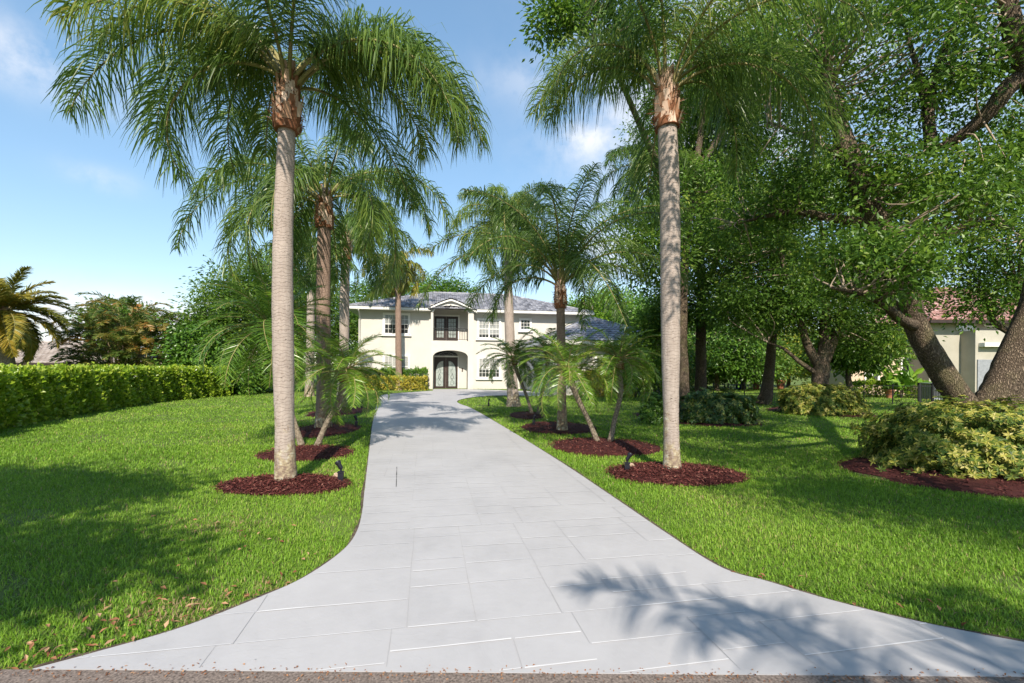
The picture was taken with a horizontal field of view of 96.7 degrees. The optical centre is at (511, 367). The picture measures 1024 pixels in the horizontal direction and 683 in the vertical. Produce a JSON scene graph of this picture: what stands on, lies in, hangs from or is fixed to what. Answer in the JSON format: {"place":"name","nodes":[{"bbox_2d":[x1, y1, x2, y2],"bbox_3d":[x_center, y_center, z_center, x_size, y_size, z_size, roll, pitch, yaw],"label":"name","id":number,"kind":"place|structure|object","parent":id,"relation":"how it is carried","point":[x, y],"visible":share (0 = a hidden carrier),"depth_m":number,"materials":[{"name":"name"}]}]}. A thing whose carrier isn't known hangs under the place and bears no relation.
{"place":"outdoors","nodes":[
{"label":"outdoors","id":0,"kind":"place"},
{"bbox_2d":[0,366,1023,668],"bbox_3d":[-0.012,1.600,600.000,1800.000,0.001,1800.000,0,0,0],"label":"lawn","id":1,"kind":"structure","parent":0,"point":[350,528],"depth_m":4.83,"materials":[{"name":"plant"}]},
{"bbox_2d":[0,266,74,365],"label":"date palm","id":2,"kind":"object","parent":1,"relation":"on","point":[19,331],"visible":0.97,"depth_m":20.59,"materials":[{"name":"green plant"}]},
{"bbox_2d":[15,341,161,365],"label":"neighbour house","id":3,"kind":"structure","parent":1,"relation":"on","point":[43,354],"depth_m":33.34,"materials":[{"name":"white paint"}]},
{"bbox_2d":[41,291,186,367],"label":"areca palm","id":4,"kind":"object","parent":1,"relation":"on","point":[113,346],"visible":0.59,"depth_m":24.01,"materials":[{"name":"green plant"}]},
{"bbox_2d":[0,360,234,429],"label":"clipped hedge","id":5,"kind":"object","parent":1,"relation":"on","point":[31,394],"visible":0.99,"depth_m":14.65,"materials":[{"name":"green plant"}]},
{"bbox_2d":[68,294,173,348],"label":"shade tree","id":6,"kind":"object","parent":1,"relation":"on","point":[125,310],"visible":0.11,"depth_m":34.85,"materials":[{"name":"green plant"}]},
{"bbox_2d":[148,312,271,395],"bbox_3d":[-16.084,-0.481,24.350,5.915,4.798,4.357,0,0,0],"label":"shrub","id":7,"kind":"object","parent":1,"relation":"on","point":[179,352],"visible":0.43,"depth_m":23.83,"materials":[{"name":"green plant"}]},
{"bbox_2d":[157,243,315,392],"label":"shade tree","id":8,"kind":"object","parent":1,"relation":"on","point":[204,311],"visible":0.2,"depth_m":25.70,"materials":[{"name":"green plant"}]},
{"bbox_2d":[209,470,359,495],"bbox_3d":[-3.011,1.510,6.002,1.994,0.204,1.133,0,0,0],"label":"mulch bed","id":9,"kind":"object","parent":1,"relation":"on","point":[270,485],"visible":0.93,"depth_m":5.81,"materials":[{"name":"brown wood"}]},
{"bbox_2d":[27,0,498,480],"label":"queen palm","id":10,"kind":"object","parent":9,"relation":"on","point":[231,33],"visible":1,"depth_m":6.01,"materials":[{"name":"green plant"}]},
{"bbox_2d":[335,460,344,481],"bbox_3d":[-2.344,1.412,6.180,0.129,0.301,0.107,0,0,-8],"label":"garden spotlight","id":11,"kind":"object","parent":9,"relation":"on","point":[340,472],"visible":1,"depth_m":6.15,"materials":[{"name":"black plastic"}]},
{"bbox_2d":[252,443,359,461],"bbox_3d":[-3.739,1.503,8.266,1.872,0.207,1.644,0,0,0],"label":"mulch bed","id":12,"kind":"object","parent":1,"relation":"on","point":[307,452],"visible":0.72,"depth_m":8.02,"materials":[{"name":"brown wood"}]},
{"bbox_2d":[188,267,354,445],"bbox_3d":[-4.655,-0.199,8.933,2.838,3.570,3.020,0,0,-36],"label":"pygmy date palm","id":13,"kind":"object","parent":12,"relation":"on","point":[264,328],"visible":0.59,"depth_m":8.65,"materials":[{"name":"green plant"}]},
{"bbox_2d":[294,332,404,445],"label":"pygmy date palm","id":14,"kind":"object","parent":12,"relation":"on","point":[344,376],"visible":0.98,"depth_m":8.62,"materials":[{"name":"green plant"}]},
{"bbox_2d":[254,218,362,396],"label":"queen palm","id":15,"kind":"object","parent":1,"relation":"on","point":[332,291],"visible":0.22,"depth_m":23.31,"materials":[{"name":"green plant"}]},
{"bbox_2d":[251,242,368,383],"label":"shade tree","id":16,"kind":"object","parent":1,"relation":"on","point":[353,326],"visible":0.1,"depth_m":38.93,"materials":[{"name":"green plant"}]},
{"bbox_2d":[299,422,367,438],"bbox_3d":[-4.679,1.494,11.276,1.828,0.192,2.829,0,0,0],"label":"mulch bed","id":17,"kind":"object","parent":1,"relation":"on","point":[310,431],"visible":0.59,"depth_m":10.88,"materials":[{"name":"brown wood"}]},
{"bbox_2d":[167,107,458,427],"bbox_3d":[-4.799,-2.105,11.304,5.859,7.338,5.440,0,0,41],"label":"queen palm","id":18,"kind":"object","parent":17,"relation":"on","point":[321,205],"visible":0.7,"depth_m":11.04,"materials":[{"name":"green plant"}]},
{"bbox_2d":[304,406,371,416],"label":"mulch bed","id":19,"kind":"object","parent":1,"relation":"on","point":[353,411],"visible":0.45,"depth_m":15.44,"materials":[{"name":"brown wood"}]},
{"bbox_2d":[270,194,418,406],"bbox_3d":[-6.480,-2.551,17.551,5.475,8.224,5.656,0,0,0],"label":"queen palm","id":20,"kind":"object","parent":19,"relation":"on","point":[376,269],"visible":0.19,"depth_m":17.40,"materials":[{"name":"green plant"}]},
{"bbox_2d":[339,276,409,341],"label":"garden tree","id":21,"kind":"object","parent":1,"relation":"on","point":[364,287],"visible":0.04,"depth_m":52.47,"materials":[{"name":"green plant"}]},
{"bbox_2d":[348,374,427,390],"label":"flowering hedge","id":22,"kind":"object","parent":1,"relation":"on","point":[411,379],"visible":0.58,"depth_m":30.01,"materials":[{"name":"yellow plant"}]},
{"bbox_2d":[353,365,428,389],"bbox_3d":[-8.643,0.778,31.020,5.883,1.824,1.438,0,0,-9],"label":"house hedge","id":23,"kind":"object","parent":1,"relation":"on","point":[414,371],"visible":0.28,"depth_m":30.94,"materials":[{"name":"green plant"}]},
{"bbox_2d":[361,244,433,390],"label":"queen palm","id":24,"kind":"object","parent":1,"relation":"on","point":[410,275],"visible":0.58,"depth_m":30.03,"materials":[{"name":"green plant"}]},
{"bbox_2d":[389,271,454,295],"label":"garden tree","id":25,"kind":"object","parent":1,"relation":"on","point":[424,282],"visible":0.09,"depth_m":54.31,"materials":[{"name":"green plant"}]},
{"bbox_2d":[428,271,479,292],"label":"garden tree","id":26,"kind":"object","parent":1,"relation":"on","point":[452,285],"visible":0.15,"depth_m":55.23,"materials":[{"name":"green plant"}]},
{"bbox_2d":[4,511,984,668],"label":"fallen leaves","id":27,"kind":"object","parent":1,"relation":"on","point":[30,643],"visible":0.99,"depth_m":2.80,"materials":[{"name":"brown plant"}]},
{"bbox_2d":[349,291,660,394],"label":"house","id":28,"kind":"structure","parent":1,"relation":"on","point":[444,337],"depth_m":32.35,"materials":[{"name":"beige paint"}]},
{"bbox_2d":[381,313,410,335],"bbox_3d":[-8.083,-2.982,31.838,2.048,1.617,0.138,0,0,-9],"label":"window","id":29,"kind":"structure","parent":28,"relation":"in","point":[388,318],"depth_m":31.85,"materials":[{"name":"white glass"}]},
{"bbox_2d":[383,354,409,375],"bbox_3d":[-8.083,-0.009,31.842,2.049,1.753,0.138,0,0,-9],"label":"window","id":30,"kind":"structure","parent":28,"relation":"in","point":[406,362],"depth_m":31.87,"materials":[{"name":"white glass"}]},
{"bbox_2d":[434,357,445,387],"bbox_3d":[-5.277,0.409,33.306,0.854,2.260,0.109,0,0,-9],"label":"door","id":31,"kind":"structure","parent":28,"relation":"in","point":[439,362],"depth_m":33.28,"materials":[{"name":"brown metal"}]},
{"bbox_2d":[434,316,445,340],"bbox_3d":[-5.255,-2.807,33.335,0.855,1.835,0.050,0,0,-9],"label":"balcony door","id":32,"kind":"structure","parent":28,"relation":"in","point":[439,321],"depth_m":33.32,"materials":[{"name":"brown metal"}]},
{"bbox_2d":[446,357,457,387],"bbox_3d":[-4.422,0.416,33.441,0.854,2.260,0.109,0,0,-9],"label":"door","id":33,"kind":"structure","parent":28,"relation":"in","point":[451,362],"depth_m":33.41,"materials":[{"name":"brown metal"}]},
{"bbox_2d":[446,316,457,340],"bbox_3d":[-4.401,-2.800,33.470,0.855,1.835,0.050,0,0,-9],"label":"balcony door","id":34,"kind":"structure","parent":28,"relation":"in","point":[451,322],"depth_m":33.46,"materials":[{"name":"brown metal"}]},
{"bbox_2d":[476,318,501,340],"bbox_3d":[-1.647,-2.722,32.858,1.922,1.570,0.138,0,0,-9],"label":"window","id":35,"kind":"structure","parent":28,"relation":"in","point":[485,331],"depth_m":32.88,"materials":[{"name":"white glass"}]},
{"bbox_2d":[476,357,501,379],"bbox_3d":[-1.643,0.086,32.862,1.923,1.648,0.138,0,0,-9],"label":"window","id":36,"kind":"structure","parent":28,"relation":"in","point":[482,374],"depth_m":32.86,"materials":[{"name":"white glass"}]},
{"bbox_2d":[518,318,532,331],"bbox_3d":[0.992,-3.071,33.276,1.121,1.016,0.138,0,0,-9],"label":"window","id":37,"kind":"structure","parent":28,"relation":"in","point":[523,322],"depth_m":33.31,"materials":[{"name":"white glass"}]},
{"bbox_2d":[527,356,546,393],"bbox_3d":[1.576,0.412,29.496,0.067,2.400,5.700,0,0,-9],"label":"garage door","id":38,"kind":"structure","parent":28,"relation":"in","point":[531,367],"depth_m":30.60,"materials":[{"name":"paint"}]},
{"bbox_2d":[594,356,616,381],"bbox_3d":[5.581,0.118,26.515,1.800,1.570,0.138,0,0,-9],"label":"window","id":39,"kind":"structure","parent":28,"relation":"in","point":[595,357],"depth_m":26.45,"materials":[{"name":"white glass"}]},
{"bbox_2d":[450,177,567,406],"bbox_3d":[-0.218,-3.024,18.630,4.939,9.289,5.309,0,0,0],"label":"queen palm","id":40,"kind":"object","parent":1,"relation":"on","point":[513,399],"visible":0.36,"depth_m":18.22,"materials":[{"name":"green plant"}]},
{"bbox_2d":[510,411,545,419],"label":"mulch bed","id":41,"kind":"object","parent":1,"relation":"on","point":[520,415],"visible":0.84,"depth_m":14.55,"materials":[{"name":"brown wood"}]},
{"bbox_2d":[476,329,542,413],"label":"pygmy date palm","id":42,"kind":"object","parent":41,"relation":"on","point":[511,364],"visible":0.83,"depth_m":14.77,"materials":[{"name":"green plant"}]},
{"bbox_2d":[514,321,585,413],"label":"pygmy date palm","id":43,"kind":"object","parent":41,"relation":"on","point":[541,341],"visible":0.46,"depth_m":14.70,"materials":[{"name":"green plant"}]},
{"bbox_2d":[521,420,596,434],"bbox_3d":[1.214,1.553,11.989,2.188,0.179,2.528,0,0,0],"label":"mulch bed","id":44,"kind":"object","parent":1,"relation":"on","point":[547,427],"visible":0.84,"depth_m":11.56,"materials":[{"name":"brown wood"}]},
{"bbox_2d":[415,161,695,429],"bbox_3d":[1.311,-1.463,11.090,6.076,6.151,6.541,0,0,-35],"label":"queen palm","id":45,"kind":"object","parent":44,"relation":"on","point":[568,259],"visible":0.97,"depth_m":10.81,"materials":[{"name":"green plant"}]},
{"bbox_2d":[551,285,634,326],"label":"garden tree","id":46,"kind":"object","parent":1,"relation":"on","point":[572,303],"visible":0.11,"depth_m":44.70,"materials":[{"name":"green plant"}]},
{"bbox_2d":[548,436,662,456],"bbox_3d":[1.956,1.547,9.151,2.566,0.193,2.294,0,0,0],"label":"mulch bed","id":47,"kind":"object","parent":1,"relation":"on","point":[601,447],"visible":0.95,"depth_m":8.83,"materials":[{"name":"brown wood"}]},
{"bbox_2d":[516,328,624,440],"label":"pygmy date palm","id":48,"kind":"object","parent":47,"relation":"on","point":[568,372],"visible":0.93,"depth_m":9.24,"materials":[{"name":"green plant"}]},
{"bbox_2d":[565,325,661,440],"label":"pygmy date palm","id":49,"kind":"object","parent":47,"relation":"on","point":[619,361],"visible":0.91,"depth_m":9.31,"materials":[{"name":"green plant"}]},
{"bbox_2d":[582,366,636,396],"bbox_3d":[5.367,0.861,25.327,3.073,1.968,1.558,0,0,-8],"label":"flowering hedge","id":50,"kind":"object","parent":1,"relation":"on","point":[601,392],"visible":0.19,"depth_m":24.90,"materials":[{"name":"green plant"}]},
{"bbox_2d":[582,276,652,312],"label":"garden tree","id":51,"kind":"object","parent":1,"relation":"on","point":[627,297],"visible":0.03,"depth_m":48.39,"materials":[{"name":"green plant"}]},
{"bbox_2d":[605,291,653,325],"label":"garden tree","id":52,"kind":"object","parent":1,"relation":"on","point":[631,309],"visible":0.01,"depth_m":41.18,"materials":[{"name":"green plant"}]},
{"bbox_2d":[637,392,662,424],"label":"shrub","id":53,"kind":"object","parent":1,"relation":"on","point":[651,410],"visible":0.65,"depth_m":12.89,"materials":[{"name":"green plant"}]},
{"bbox_2d":[610,290,704,398],"bbox_3d":[6.901,-1.342,22.561,5.548,6.027,3.957,0,0,-39],"label":"shrub","id":54,"kind":"object","parent":1,"relation":"on","point":[649,321],"visible":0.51,"depth_m":22.14,"materials":[{"name":"green plant"}]},
{"bbox_2d":[592,119,731,234],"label":"queen palm","id":55,"kind":"object","parent":1,"relation":"on","point":[620,151],"visible":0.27,"depth_m":19.05,"materials":[{"name":"green plant"}]},
{"bbox_2d":[631,364,695,396],"bbox_3d":[8.627,0.844,25.694,3.871,2.060,1.810,0,0,-7],"label":"shrub","id":56,"kind":"object","parent":1,"relation":"on","point":[690,372],"visible":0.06,"depth_m":25.24,"materials":[{"name":"green plant"}]},
{"bbox_2d":[509,0,838,401],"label":"shade tree","id":57,"kind":"object","parent":1,"relation":"on","point":[570,22],"visible":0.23,"depth_m":17.09,"materials":[{"name":"green plant"}]},
{"bbox_2d":[598,461,757,486],"bbox_3d":[2.455,1.552,6.808,2.239,0.201,1.807,0,0,0],"label":"mulch bed","id":58,"kind":"object","parent":1,"relation":"on","point":[691,474],"visible":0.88,"depth_m":6.57,"materials":[{"name":"brown wood"}]},
{"bbox_2d":[624,452,632,470],"bbox_3d":[1.768,1.442,6.898,0.123,0.303,0.108,0,0,12],"label":"garden spotlight","id":59,"kind":"object","parent":58,"relation":"on","point":[628,457],"visible":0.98,"depth_m":6.87,"materials":[{"name":"black plastic"}]},
{"bbox_2d":[521,0,889,468],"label":"queen palm","id":60,"kind":"object","parent":58,"relation":"on","point":[665,110],"visible":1,"depth_m":6.86,"materials":[{"name":"green plant"}]},
{"bbox_2d":[595,65,777,391],"bbox_3d":[7.292,-6.822,21.175,13.813,16.963,8.083,0,0,-40],"label":"shade tree","id":61,"kind":"object","parent":1,"relation":"on","point":[643,239],"visible":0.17,"depth_m":16.97,"materials":[{"name":"green plant"}]},
{"bbox_2d":[633,412,764,426],"bbox_3d":[5.974,1.576,14.841,3.847,0.196,4.739,0,0,0],"label":"mulch bed","id":62,"kind":"object","parent":1,"relation":"on","point":[716,425],"visible":0.09,"depth_m":12.83,"materials":[{"name":"brown wood"}]},
{"bbox_2d":[679,386,762,424],"bbox_3d":[6.046,1.163,13.604,2.374,1.203,1.727,0,0,0],"label":"shrub","id":63,"kind":"object","parent":62,"relation":"on","point":[704,405],"visible":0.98,"depth_m":13.03,"materials":[{"name":"green plant"}]},
{"bbox_2d":[687,325,749,388],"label":"garden tree","id":64,"kind":"object","parent":1,"relation":"on","point":[691,358],"depth_m":35.35,"materials":[{"name":"green plant"}]},
{"bbox_2d":[687,314,787,390],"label":"garden tree","id":65,"kind":"object","parent":1,"relation":"on","point":[723,357],"visible":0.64,"depth_m":31.47,"materials":[{"name":"green plant"}]},
{"bbox_2d":[640,104,854,404],"bbox_3d":[10.683,-5.579,20.578,9.655,14.666,6.856,0,0,0],"label":"shade tree","id":66,"kind":"object","parent":1,"relation":"on","point":[765,396],"visible":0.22,"depth_m":20.20,"materials":[{"name":"green plant"}]},
{"bbox_2d":[693,323,810,389],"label":"garden tree","id":67,"kind":"object","parent":1,"relation":"on","point":[789,365],"visible":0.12,"depth_m":33.44,"materials":[{"name":"green plant"}]},
{"bbox_2d":[751,381,759,388],"bbox_3d":[19.266,0.969,36.005,0.868,1.557,0.949,0,0,-21],"label":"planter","id":68,"kind":"object","parent":1,"relation":"on","point":[757,385],"visible":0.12,"depth_m":35.83,"materials":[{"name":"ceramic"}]},
{"bbox_2d":[776,371,785,388],"bbox_3d":[21.195,0.993,36.000,1.014,1.539,1.035,0,0,41],"label":"planter","id":69,"kind":"object","parent":1,"relation":"on","point":[781,385],"visible":0.32,"depth_m":35.79,"materials":[{"name":"ceramic"}]},
{"bbox_2d":[761,325,816,386],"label":"garden tree","id":70,"kind":"object","parent":1,"relation":"on","point":[807,374],"visible":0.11,"depth_m":38.93,"materials":[{"name":"green plant"}]},
{"bbox_2d":[713,383,918,403],"bbox_3d":[14.221,1.249,21.300,9.645,0.920,0.060,0,0,0],"label":"wire fence","id":71,"kind":"object","parent":1,"relation":"on","point":[863,385],"visible":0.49,"depth_m":21.29,"materials":[{"name":"black metal"}]},
{"bbox_2d":[766,407,876,417],"bbox_3d":[11.517,1.619,17.079,3.426,0.188,4.034,0,0,0],"label":"mulch bed","id":72,"kind":"object","parent":1,"relation":"on","point":[778,410],"visible":0.2,"depth_m":15.57,"materials":[{"name":"brown wood"}]},
{"bbox_2d":[769,381,872,416],"bbox_3d":[11.079,1.149,16.362,3.107,1.302,2.200,0,0,0],"label":"variegated shrub","id":73,"kind":"object","parent":72,"relation":"on","point":[803,399],"visible":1,"depth_m":15.67,"materials":[{"name":"green plant"}]},
{"bbox_2d":[685,153,1014,387],"bbox_3d":[11.730,-3.141,16.958,10.841,9.670,6.547,0,0,0],"label":"shade tree","id":74,"kind":"object","parent":72,"relation":"on","point":[797,307],"visible":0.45,"depth_m":16.71,"materials":[{"name":"green plant"}]},
{"bbox_2d":[788,311,917,389],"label":"garden tree","id":75,"kind":"object","parent":1,"relation":"on","point":[847,368],"visible":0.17,"depth_m":24.12,"materials":[{"name":"green plant"}]},
{"bbox_2d":[686,0,1023,413],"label":"oak tree","id":76,"kind":"object","parent":1,"relation":"on","point":[882,257],"visible":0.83,"depth_m":7.79,"materials":[{"name":"green plant"}]},
{"bbox_2d":[843,378,924,397],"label":"neighbour hedge","id":77,"kind":"object","parent":1,"relation":"on","point":[909,393],"visible":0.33,"depth_m":26.82,"materials":[{"name":"green plant"}]},
{"bbox_2d":[882,379,894,397],"bbox_3d":[21.506,1.194,25.817,0.815,1.142,0.693,0,0,29],"label":"planter","id":78,"kind":"object","parent":1,"relation":"on","point":[889,391],"visible":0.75,"depth_m":25.82,"materials":[{"name":"ceramic"}]},
{"bbox_2d":[865,365,931,397],"bbox_3d":[22.341,0.850,25.921,2.997,1.991,2.664,0,0,0],"label":"banana plant","id":79,"kind":"object","parent":1,"relation":"on","point":[902,380],"visible":0.76,"depth_m":25.63,"materials":[{"name":"green plant"}]},
{"bbox_2d":[829,287,1016,395],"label":"neighbour house","id":80,"kind":"structure","parent":1,"relation":"on","point":[970,354],"depth_m":27.36,"materials":[{"name":"beige paint"}]},
{"bbox_2d":[864,373,879,380],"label":"window","id":81,"kind":"structure","parent":80,"relation":"in","point":[877,378],"depth_m":28.98,"materials":[{"name":"white glass"}]},
{"bbox_2d":[900,358,908,373],"bbox_3d":[25.573,0.256,28.964,1.689,1.680,0.068,0,0,0],"label":"window","id":82,"kind":"structure","parent":80,"relation":"in","point":[901,363],"depth_m":29.00,"materials":[{"name":"white glass"}]},
{"bbox_2d":[956,323,975,330],"bbox_3d":[27.397,-2.455,27.464,1.183,0.577,0.068,0,0,0],"label":"window","id":83,"kind":"structure","parent":80,"relation":"in","point":[964,329],"depth_m":27.49,"materials":[{"name":"grey glass"}]},
{"bbox_2d":[977,360,991,390],"bbox_3d":[27.630,0.677,26.567,0.935,2.230,0.055,0,0,0],"label":"door","id":84,"kind":"structure","parent":80,"relation":"in","point":[983,366],"depth_m":26.54,"materials":[{"name":"grey metal"}]},
{"bbox_2d":[917,383,940,402],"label":"picket gate","id":85,"kind":"structure","parent":1,"relation":"on","point":[932,392],"depth_m":21.28,"materials":[{"name":"black metal"}]},
{"bbox_2d":[834,455,1023,499],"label":"mulch bed","id":86,"kind":"object","parent":1,"relation":"on","point":[998,486],"visible":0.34,"depth_m":6.39,"materials":[{"name":"brown wood"}]},
{"bbox_2d":[849,389,1023,480],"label":"variegated shrub","id":87,"kind":"object","parent":86,"relation":"on","point":[945,438],"visible":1,"depth_m":6.88,"materials":[{"name":"green plant"}]},
{"bbox_2d":[921,383,942,399],"bbox_3d":[23.264,1.329,25.200,0.920,0.900,0.880,0,0,0],"label":"air conditioner","id":88,"kind":"object","parent":1,"relation":"on","point":[928,391],"visible":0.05,"depth_m":24.96,"materials":[{"name":"grey metal"}]},
{"bbox_2d":[914,92,1023,405],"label":"shade tree","id":89,"kind":"object","parent":1,"relation":"on","point":[1005,282],"visible":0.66,"depth_m":14.83,"materials":[{"name":"green plant"}]},
{"bbox_2d":[0,669,1023,682],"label":"road","id":90,"kind":"structure","parent":0,"point":[46,676],"depth_m":2.30,"materials":[{"name":"grey asphalt"}]},
{"bbox_2d":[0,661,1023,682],"bbox_3d":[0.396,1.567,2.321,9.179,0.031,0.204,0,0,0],"label":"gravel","id":91,"kind":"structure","parent":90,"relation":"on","point":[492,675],"depth_m":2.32,"materials":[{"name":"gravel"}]},
{"bbox_2d":[0,0,1023,365],"label":"sky","id":92,"kind":"structure","parent":0,"point":[75,209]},
{"bbox_2d":[33,389,1023,676],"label":"driveway","id":93,"kind":"structure","parent":0,"point":[481,543],"depth_m":3.02,"materials":[{"name":"grey concrete"}]}
]}

